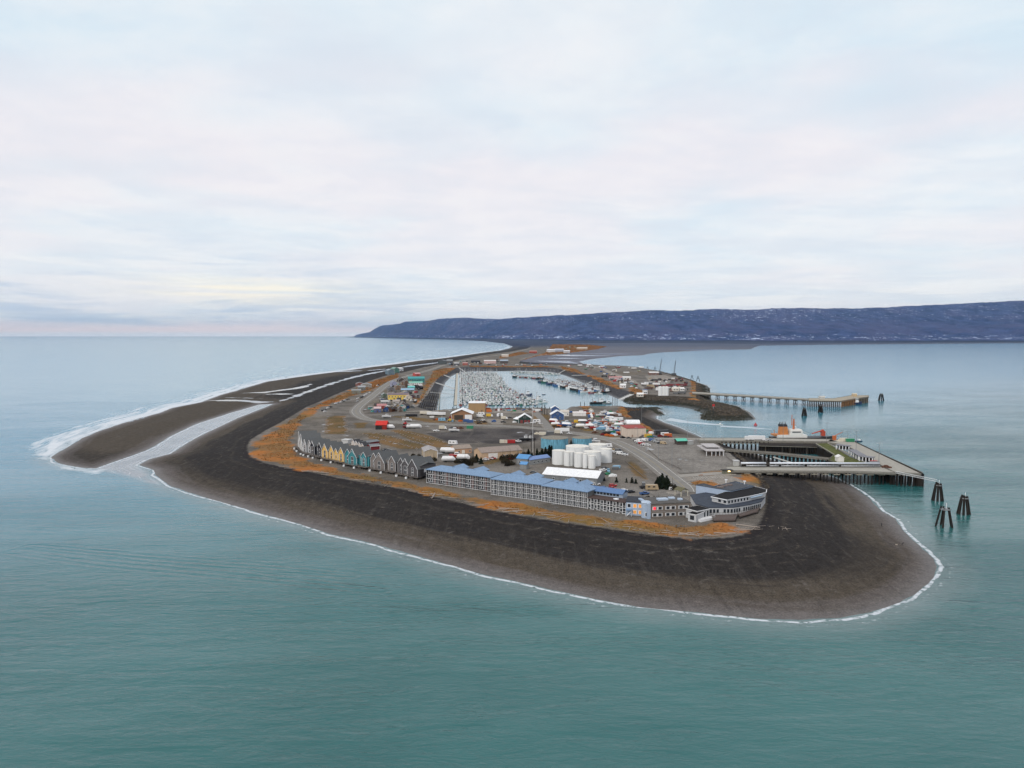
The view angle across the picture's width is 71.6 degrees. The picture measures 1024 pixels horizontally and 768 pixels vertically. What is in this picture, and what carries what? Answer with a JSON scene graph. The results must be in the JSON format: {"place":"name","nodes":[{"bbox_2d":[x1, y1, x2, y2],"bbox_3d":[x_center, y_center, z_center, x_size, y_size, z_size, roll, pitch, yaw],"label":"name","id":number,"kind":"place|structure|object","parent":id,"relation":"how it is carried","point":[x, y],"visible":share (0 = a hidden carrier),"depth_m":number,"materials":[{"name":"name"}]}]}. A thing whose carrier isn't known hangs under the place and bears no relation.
{"place":"outdoors","nodes":[
{"label":"outdoors","id":0,"kind":"place"},
{"bbox_2d":[421,445,437,457],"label":"warehouse","id":1,"kind":"structure","parent":0,"point":[429,450],"depth_m":498.04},
{"bbox_2d":[468,401,485,411],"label":"warehouse","id":2,"kind":"structure","parent":0,"point":[477,406],"depth_m":794.57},
{"bbox_2d":[484,360,495,363],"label":"outlying building","id":3,"kind":"structure","parent":0,"point":[490,361],"depth_m":2166.30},
{"bbox_2d":[474,445,521,458],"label":"warehouse","id":4,"kind":"structure","parent":0,"point":[494,451],"depth_m":499.66,"materials":[{"name":"beige metal"}]},
{"bbox_2d":[488,453,497,457],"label":"door","id":5,"kind":"structure","parent":4,"relation":"in","point":[489,454],"depth_m":495.84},
{"bbox_2d":[0,336,1023,767],"bbox_3d":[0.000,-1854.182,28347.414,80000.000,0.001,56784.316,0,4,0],"label":"sea","id":6,"kind":"structure","parent":0,"point":[148,618],"depth_m":227.93,"materials":[{"name":"liquid"}]},
{"bbox_2d":[453,373,457,405],"bbox_3d":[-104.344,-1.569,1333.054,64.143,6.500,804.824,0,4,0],"label":"float","id":7,"kind":"object","parent":6,"relation":"on","point":[455,393],"visible":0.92,"depth_m":1153.87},
{"bbox_2d":[459,369,517,394],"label":"moored boats","id":8,"kind":"object","parent":6,"relation":"on","point":[481,383],"visible":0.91,"depth_m":1315.62,"materials":[{"name":"white glass"}]},
{"bbox_2d":[458,401,536,404],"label":"float dock","id":9,"kind":"object","parent":6,"relation":"on","point":[502,404],"visible":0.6,"depth_m":939.83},
{"bbox_2d":[530,391,542,401],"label":"trawler","id":10,"kind":"object","parent":6,"relation":"on","point":[538,398],"visible":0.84,"depth_m":987.81,"materials":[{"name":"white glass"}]},
{"bbox_2d":[590,394,605,403],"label":"trawler","id":11,"kind":"object","parent":6,"relation":"on","point":[600,401],"visible":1,"depth_m":950.26,"materials":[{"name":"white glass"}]},
{"bbox_2d":[598,384,610,392],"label":"trawler","id":12,"kind":"object","parent":6,"relation":"on","point":[606,390],"visible":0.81,"depth_m":1130.96,"materials":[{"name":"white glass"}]},
{"bbox_2d":[692,392,807,405],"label":"pier","id":13,"kind":"structure","parent":6,"relation":"in","point":[759,397],"depth_m":981.32,"materials":[{"name":"concrete"}]},
{"bbox_2d":[699,438,835,450],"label":"causeway","id":14,"kind":"structure","parent":6,"relation":"in","point":[730,441],"depth_m":566.41,"materials":[{"name":"concrete"}]},
{"bbox_2d":[748,435,764,440],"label":"semi trailer","id":15,"kind":"object","parent":14,"relation":"on","point":[759,437],"visible":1,"depth_m":566.38,"materials":[{"name":"white paint"}]},
{"bbox_2d":[723,448,830,464],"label":"walkway","id":16,"kind":"structure","parent":6,"relation":"in","point":[789,455],"depth_m":505.55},
{"bbox_2d":[758,443,816,454],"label":"timber dock","id":17,"kind":"object","parent":6,"relation":"in","point":[802,448],"visible":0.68,"depth_m":553.70,"materials":[{"name":"wood"}]},
{"bbox_2d":[769,419,831,438],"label":"buoy tender","id":18,"kind":"object","parent":6,"relation":"on","point":[784,432],"visible":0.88,"depth_m":615.14,"materials":[{"name":"black paint"}]},
{"bbox_2d":[807,395,868,406],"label":"wharf","id":19,"kind":"structure","parent":6,"relation":"in","point":[845,401],"depth_m":930.44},
{"bbox_2d":[816,443,866,476],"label":"mossy platform","id":20,"kind":"structure","parent":6,"relation":"in","point":[824,450],"depth_m":513.56,"materials":[{"name":"plant"}]},
{"bbox_2d":[835,454,844,461],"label":"storage hut","id":21,"kind":"object","parent":20,"relation":"on","point":[839,458],"visible":1,"depth_m":472.18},
{"bbox_2d":[836,444,850,449],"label":"canopy","id":22,"kind":"object","parent":20,"relation":"on","point":[843,446],"visible":0.93,"depth_m":522.43,"materials":[{"name":"metal"}]},
{"bbox_2d":[848,449,865,459],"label":"canopy","id":23,"kind":"object","parent":20,"relation":"on","point":[856,452],"visible":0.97,"depth_m":489.40,"materials":[{"name":"metal"}]},
{"bbox_2d":[858,455,874,461],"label":"canopy","id":24,"kind":"object","parent":20,"relation":"on","point":[866,458],"visible":0.84,"depth_m":473.26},
{"bbox_2d":[847,396,861,404],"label":"trawler","id":25,"kind":"object","parent":6,"relation":"on","point":[857,402],"visible":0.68,"depth_m":942.67,"materials":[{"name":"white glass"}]},
{"bbox_2d":[827,439,923,486],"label":"dock","id":26,"kind":"object","parent":6,"relation":"in","point":[894,464],"visible":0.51,"depth_m":455.47,"materials":[{"name":"concrete"}]},
{"bbox_2d":[896,471,936,481],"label":"catwalk","id":27,"kind":"object","parent":26,"relation":"attached to","point":[917,477],"visible":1,"depth_m":415.50,"materials":[{"name":"grey metal"}]},
{"bbox_2d":[931,480,943,501],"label":"pile dolphin","id":28,"kind":"object","parent":6,"relation":"in","point":[937,486],"visible":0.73,"depth_m":394.65,"materials":[{"name":"wood"}]},
{"bbox_2d":[935,503,952,527],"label":"pile dolphin","id":29,"kind":"object","parent":6,"relation":"in","point":[944,509],"visible":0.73,"depth_m":341.53,"materials":[{"name":"wood"}]},
{"bbox_2d":[956,493,970,514],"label":"pile dolphin","id":30,"kind":"object","parent":6,"relation":"in","point":[964,499],"visible":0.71,"depth_m":364.70,"materials":[{"name":"wood"}]},
{"bbox_2d":[0,0,1023,335],"label":"sky","id":31,"kind":"structure","parent":0,"point":[168,167],"materials":[{"name":"white"}]},
{"bbox_2d":[351,348,695,491],"bbox_3d":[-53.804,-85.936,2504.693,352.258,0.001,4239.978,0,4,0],"label":"road","id":32,"kind":"structure","parent":0,"point":[355,411],"depth_m":591.67,"materials":[{"name":"asphalt"}]},
{"bbox_2d":[362,349,685,490],"bbox_3d":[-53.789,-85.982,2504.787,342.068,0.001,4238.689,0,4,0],"label":"road marking","id":33,"kind":"object","parent":32,"relation":"on","point":[577,433],"visible":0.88,"depth_m":580.16,"materials":[{"name":"yellow paint"}]},
{"bbox_2d":[360,351,693,490],"bbox_3d":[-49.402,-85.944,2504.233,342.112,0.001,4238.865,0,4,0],"label":"road marking","id":34,"kind":"object","parent":32,"relation":"on","point":[533,427],"visible":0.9,"depth_m":634.41,"materials":[{"name":"paint"}]},
{"bbox_2d":[555,428,568,432],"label":"semi trailer","id":35,"kind":"object","parent":32,"relation":"on","point":[564,430],"visible":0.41,"depth_m":627.69,"materials":[{"name":"white paint"}]},
{"bbox_2d":[51,337,1023,619],"bbox_3d":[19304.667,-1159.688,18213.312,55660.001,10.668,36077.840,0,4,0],"label":"ground","id":36,"kind":"structure","parent":0,"point":[833,549],"depth_m":374.95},
{"bbox_2d":[293,430,320,452],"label":"townhouse","id":37,"kind":"structure","parent":36,"relation":"on","point":[302,435],"depth_m":524.58,"materials":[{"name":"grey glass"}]},
{"bbox_2d":[300,437,325,455],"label":"townhouse","id":38,"kind":"structure","parent":36,"relation":"on","point":[306,446],"depth_m":511.97,"materials":[{"name":"grey wood"}]},
{"bbox_2d":[307,439,336,458],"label":"townhouse","id":39,"kind":"structure","parent":36,"relation":"on","point":[316,446],"depth_m":501.56,"materials":[{"name":"grey wood"}]},
{"bbox_2d":[320,441,358,463],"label":"townhouse","id":40,"kind":"structure","parent":36,"relation":"on","point":[334,451],"depth_m":483.64,"materials":[{"name":"yellow wood"}]},
{"bbox_2d":[341,438,351,443],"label":"cabin","id":41,"kind":"object","parent":36,"relation":"on","point":[345,440],"visible":0.82,"depth_m":564.42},
{"bbox_2d":[351,389,360,393],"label":"shop","id":42,"kind":"structure","parent":36,"relation":"on","point":[355,391],"depth_m":1043.05,"materials":[{"name":"beige glass"}]},
{"bbox_2d":[342,446,380,469],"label":"townhouse","id":43,"kind":"structure","parent":36,"relation":"on","point":[359,457],"depth_m":462.73,"materials":[{"name":"teal wood"}]},
{"bbox_2d":[361,439,378,443],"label":"storage row","id":44,"kind":"object","parent":36,"relation":"on","point":[374,441],"visible":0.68,"depth_m":556.15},
{"bbox_2d":[367,443,380,449],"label":"storage row","id":45,"kind":"object","parent":36,"relation":"on","point":[376,446],"visible":0.79,"depth_m":532.02,"materials":[{"name":"metal"}]},
{"bbox_2d":[375,421,388,429],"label":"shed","id":46,"kind":"structure","parent":36,"relation":"on","point":[380,425],"depth_m":649.38,"materials":[{"name":"metal"}]},
{"bbox_2d":[368,450,408,474],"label":"townhouse","id":47,"kind":"structure","parent":36,"relation":"on","point":[385,461],"depth_m":446.24,"materials":[{"name":"grey wood"}]},
{"bbox_2d":[385,369,394,374],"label":"shop","id":48,"kind":"structure","parent":36,"relation":"on","point":[389,372],"depth_m":1553.13,"materials":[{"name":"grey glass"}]},
{"bbox_2d":[388,393,408,399],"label":"shop","id":49,"kind":"structure","parent":36,"relation":"on","point":[392,396],"depth_m":949.90,"materials":[{"name":"yellow glass"}]},
{"bbox_2d":[401,388,413,391],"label":"shop","id":50,"kind":"structure","parent":36,"relation":"on","point":[408,389],"depth_m":1071.28,"materials":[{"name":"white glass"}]},
{"bbox_2d":[395,455,435,479],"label":"townhouse","id":51,"kind":"structure","parent":36,"relation":"on","point":[415,466],"depth_m":428.55,"materials":[{"name":"grey wood"}]},
{"bbox_2d":[409,381,422,385],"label":"shop","id":52,"kind":"structure","parent":36,"relation":"on","point":[411,383],"depth_m":1214.19,"materials":[{"name":"white glass"}]},
{"bbox_2d":[408,376,424,381],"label":"shop","id":53,"kind":"structure","parent":36,"relation":"on","point":[420,378],"depth_m":1297.89,"materials":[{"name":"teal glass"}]},
{"bbox_2d":[419,391,439,410],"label":"tidal grid","id":54,"kind":"object","parent":36,"relation":"on","point":[432,401],"visible":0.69,"depth_m":944.70,"materials":[{"name":"wood"}]},
{"bbox_2d":[434,412,445,415],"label":"semi trailer","id":55,"kind":"object","parent":36,"relation":"on","point":[439,413],"visible":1,"depth_m":758.72,"materials":[{"name":"white paint"}]},
{"bbox_2d":[441,456,454,461],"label":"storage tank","id":56,"kind":"object","parent":36,"relation":"on","point":[447,458],"visible":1,"depth_m":481.77,"materials":[{"name":"metal"}]},
{"bbox_2d":[445,448,454,453],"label":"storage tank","id":57,"kind":"object","parent":36,"relation":"on","point":[449,450],"visible":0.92,"depth_m":516.15,"materials":[{"name":"metal"}]},
{"bbox_2d":[450,444,471,453],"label":"shed","id":58,"kind":"structure","parent":36,"relation":"on","point":[464,448],"depth_m":518.55,"materials":[{"name":"beige glass"}]},
{"bbox_2d":[451,407,473,419],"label":"fish shed","id":59,"kind":"structure","parent":36,"relation":"on","point":[461,413],"depth_m":724.01,"materials":[{"name":"wood"}]},
{"bbox_2d":[454,415,462,419],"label":"door","id":60,"kind":"structure","parent":59,"relation":"in","point":[456,417],"depth_m":724.09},
{"bbox_2d":[456,454,469,459],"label":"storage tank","id":61,"kind":"object","parent":36,"relation":"on","point":[461,456],"visible":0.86,"depth_m":489.43,"materials":[{"name":"metal"}]},
{"bbox_2d":[425,463,504,491],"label":"hotel wing","id":62,"kind":"structure","parent":36,"relation":"on","point":[463,475],"depth_m":403.00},
{"bbox_2d":[452,407,549,408],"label":"quay","id":63,"kind":"structure","parent":36,"relation":"on","point":[511,408],"depth_m":832.64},
{"bbox_2d":[257,344,748,535],"bbox_3d":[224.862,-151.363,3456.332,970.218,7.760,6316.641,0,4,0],"label":"dune grass","id":64,"kind":"structure","parent":36,"relation":"on","point":[571,348],"depth_m":974.90,"materials":[{"name":"plant"}]},
{"bbox_2d":[490,470,553,500],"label":"hotel wing","id":65,"kind":"structure","parent":36,"relation":"on","point":[519,484],"depth_m":377.14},
{"bbox_2d":[349,349,695,491],"bbox_3d":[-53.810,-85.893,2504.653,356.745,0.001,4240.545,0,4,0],"label":"road shoulder","id":66,"kind":"object","parent":36,"relation":"on","point":[657,473],"visible":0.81,"depth_m":615.80},
{"bbox_2d":[516,454,531,463],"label":"cabin","id":67,"kind":"object","parent":36,"relation":"on","point":[522,457],"visible":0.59,"depth_m":474.45,"materials":[{"name":"blue metal"}]},
{"bbox_2d":[520,461,528,469],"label":"shed","id":68,"kind":"structure","parent":36,"relation":"on","point":[524,465],"depth_m":457.11,"materials":[{"name":"metal"}]},
{"bbox_2d":[518,413,531,422],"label":"workshop","id":69,"kind":"structure","parent":36,"relation":"on","point":[524,418],"depth_m":695.24,"materials":[{"name":"white glass"}]},
{"bbox_2d":[528,454,550,464],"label":"shed","id":70,"kind":"structure","parent":36,"relation":"on","point":[538,459],"depth_m":476.87,"materials":[{"name":"blue metal"}]},
{"bbox_2d":[547,445,551,456],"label":"spruce tree","id":71,"kind":"object","parent":36,"relation":"on","point":[549,449],"visible":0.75,"depth_m":501.64,"materials":[{"name":"green plant"}]},
{"bbox_2d":[541,436,567,448],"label":"storage tank","id":72,"kind":"object","parent":36,"relation":"on","point":[558,442],"visible":0.98,"depth_m":537.86,"materials":[{"name":"metal"}]},
{"bbox_2d":[550,409,564,419],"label":"harbour office","id":73,"kind":"structure","parent":36,"relation":"on","point":[557,414],"depth_m":724.08,"materials":[{"name":"blue wood"}]},
{"bbox_2d":[552,449,565,464],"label":"storage tank","id":74,"kind":"object","parent":36,"relation":"on","point":[557,456],"visible":0.99,"depth_m":472.04,"materials":[{"name":"metal"}]},
{"bbox_2d":[541,477,595,507],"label":"hotel wing","id":75,"kind":"structure","parent":36,"relation":"on","point":[573,491],"depth_m":360.85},
{"bbox_2d":[564,451,574,465],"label":"storage tank","id":76,"kind":"object","parent":36,"relation":"on","point":[568,458],"visible":1,"depth_m":467.37,"materials":[{"name":"grey metal"}]},
{"bbox_2d":[542,467,604,484],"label":"warehouse","id":77,"kind":"structure","parent":36,"relation":"on","point":[563,474],"depth_m":415.85,"materials":[{"name":"white metal"}]},
{"bbox_2d":[566,444,588,452],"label":"storage tank","id":78,"kind":"object","parent":36,"relation":"on","point":[577,447],"visible":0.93,"depth_m":488.85,"materials":[{"name":"metal"}]},
{"bbox_2d":[574,452,582,466],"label":"storage tank","id":79,"kind":"object","parent":36,"relation":"on","point":[578,459],"visible":1,"depth_m":462.91,"materials":[{"name":"metal"}]},
{"bbox_2d":[572,436,591,445],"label":"storage tank","id":80,"kind":"object","parent":36,"relation":"on","point":[585,440],"visible":0.96,"depth_m":551.54,"materials":[{"name":"metal"}]},
{"bbox_2d":[583,453,587,467],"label":"storage tank","id":81,"kind":"object","parent":36,"relation":"on","point":[585,459],"visible":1,"depth_m":460.14,"materials":[{"name":"metal"}]},
{"bbox_2d":[588,455,595,468],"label":"storage tank","id":82,"kind":"object","parent":36,"relation":"on","point":[591,461],"visible":1,"depth_m":458.61,"materials":[{"name":"metal"}]},
{"bbox_2d":[584,450,600,465],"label":"storage tank","id":83,"kind":"object","parent":36,"relation":"on","point":[597,453],"visible":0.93,"depth_m":467.47,"materials":[{"name":"metal"}]},
{"bbox_2d":[589,443,606,450],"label":"storage tank","id":84,"kind":"object","parent":36,"relation":"on","point":[595,446],"visible":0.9,"depth_m":498.04,"materials":[{"name":"metal"}]},
{"bbox_2d":[600,448,611,462],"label":"storage tank","id":85,"kind":"object","parent":36,"relation":"on","point":[606,455],"visible":0.97,"depth_m":479.31,"materials":[{"name":"metal"}]},
{"bbox_2d":[587,486,628,513],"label":"hotel wing","id":86,"kind":"structure","parent":36,"relation":"on","point":[608,499],"depth_m":350.71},
{"bbox_2d":[625,420,639,424],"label":"quonset","id":87,"kind":"structure","parent":36,"relation":"on","point":[632,422],"depth_m":658.18,"materials":[{"name":"metal"}]},
{"bbox_2d":[625,496,640,516],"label":"hotel bay","id":88,"kind":"object","parent":36,"relation":"on","point":[633,505],"visible":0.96,"depth_m":339.51,"materials":[{"name":"white paint"}]},
{"bbox_2d":[620,424,645,436],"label":"warehouse","id":89,"kind":"structure","parent":36,"relation":"on","point":[639,430],"depth_m":600.64,"materials":[{"name":"metal"}]},
{"bbox_2d":[641,500,650,517],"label":"stair tower","id":90,"kind":"structure","parent":36,"relation":"on","point":[644,508],"depth_m":334.58,"materials":[{"name":"white paint"}]},
{"bbox_2d":[645,484,658,489],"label":"camper","id":91,"kind":"object","parent":36,"relation":"on","point":[651,486],"visible":1,"depth_m":394.10,"materials":[{"name":"beige paint"}]},
{"bbox_2d":[658,386,661,395],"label":"silo","id":92,"kind":"object","parent":36,"relation":"on","point":[659,390],"visible":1,"depth_m":1012.90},
{"bbox_2d":[657,476,663,489],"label":"spruce tree","id":93,"kind":"object","parent":36,"relation":"on","point":[659,480],"visible":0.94,"depth_m":398.61,"materials":[{"name":"green plant"}]},
{"bbox_2d":[654,430,668,434],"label":"semi trailer","id":94,"kind":"object","parent":36,"relation":"on","point":[657,432],"visible":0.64,"depth_m":614.95,"materials":[{"name":"paint"}]},
{"bbox_2d":[659,477,667,489],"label":"spruce tree","id":95,"kind":"object","parent":36,"relation":"on","point":[664,484],"visible":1,"depth_m":397.22,"materials":[{"name":"green plant"}]},
{"bbox_2d":[638,496,690,518],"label":"shingled wing","id":96,"kind":"structure","parent":36,"relation":"on","point":[667,507],"depth_m":335.52,"materials":[{"name":"wood"}]},
{"bbox_2d":[667,478,676,489],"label":"spruce tree","id":97,"kind":"object","parent":36,"relation":"on","point":[672,485],"visible":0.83,"depth_m":396.34,"materials":[{"name":"green plant"}]},
{"bbox_2d":[673,438,687,444],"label":"terminal","id":98,"kind":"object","parent":36,"relation":"on","point":[680,441],"visible":1,"depth_m":559.84,"materials":[{"name":"metal"}]},
{"bbox_2d":[674,486,687,495],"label":"entrance porch","id":99,"kind":"object","parent":36,"relation":"on","point":[678,488],"visible":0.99,"depth_m":380.60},
{"bbox_2d":[623,371,768,485],"bbox_3d":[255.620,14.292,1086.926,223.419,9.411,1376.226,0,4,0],"label":"riprap","id":100,"kind":"object","parent":36,"relation":"on","point":[735,408],"visible":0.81,"depth_m":882.30,"materials":[{"name":"stone"}]},
{"bbox_2d":[687,511,704,521],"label":"annex","id":101,"kind":"object","parent":36,"relation":"on","point":[694,516],"visible":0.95,"depth_m":328.48,"materials":[{"name":"white paint"}]},
{"bbox_2d":[685,505,712,521],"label":"annex","id":102,"kind":"object","parent":36,"relation":"on","point":[706,517],"visible":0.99,"depth_m":333.44,"materials":[{"name":"white paint"}]},
{"bbox_2d":[697,443,724,455],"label":"ferry terminal","id":103,"kind":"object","parent":36,"relation":"on","point":[712,449],"visible":1,"depth_m":513.56,"materials":[{"name":"grey metal"}]},
{"bbox_2d":[690,479,766,521],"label":"restaurant","id":104,"kind":"structure","parent":36,"relation":"on","point":[731,501],"depth_m":352.09,"materials":[{"name":"grey stone"}]},
{"bbox_2d":[720,469,736,474],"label":"ticket booth","id":105,"kind":"object","parent":36,"relation":"on","point":[726,471],"visible":1,"depth_m":440.26,"materials":[{"name":"concrete"}]},
{"bbox_2d":[726,466,895,484],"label":"front causeway","id":106,"kind":"structure","parent":36,"relation":"on","point":[846,471],"depth_m":440.81,"materials":[{"name":"concrete"}]},
{"bbox_2d":[741,462,879,466],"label":"pipeline","id":107,"kind":"object","parent":106,"relation":"on","point":[821,463],"visible":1,"depth_m":451.90,"materials":[{"name":"silver metal"}]},
{"bbox_2d":[530,410,553,428],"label":"road","id":108,"kind":"structure","parent":0,"point":[544,421],"depth_m":716.85,"materials":[{"name":"asphalt"}]},
{"bbox_2d":[572,411,585,415],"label":"warehouse","id":109,"kind":"structure","parent":0,"point":[579,413],"depth_m":757.90,"materials":[{"name":"metal"}]},
{"bbox_2d":[607,437,698,439],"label":"road","id":110,"kind":"structure","parent":0,"point":[654,438],"depth_m":591.81,"materials":[{"name":"asphalt"}]},
{"bbox_2d":[354,301,1023,341],"bbox_3d":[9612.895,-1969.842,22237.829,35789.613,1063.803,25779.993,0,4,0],"label":"hills","id":111,"kind":"structure","parent":0,"point":[1002,321],"depth_m":13039.85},
{"bbox_2d":[678,472,731,476],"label":"road","id":112,"kind":"structure","parent":0,"point":[699,474],"depth_m":438.81,"materials":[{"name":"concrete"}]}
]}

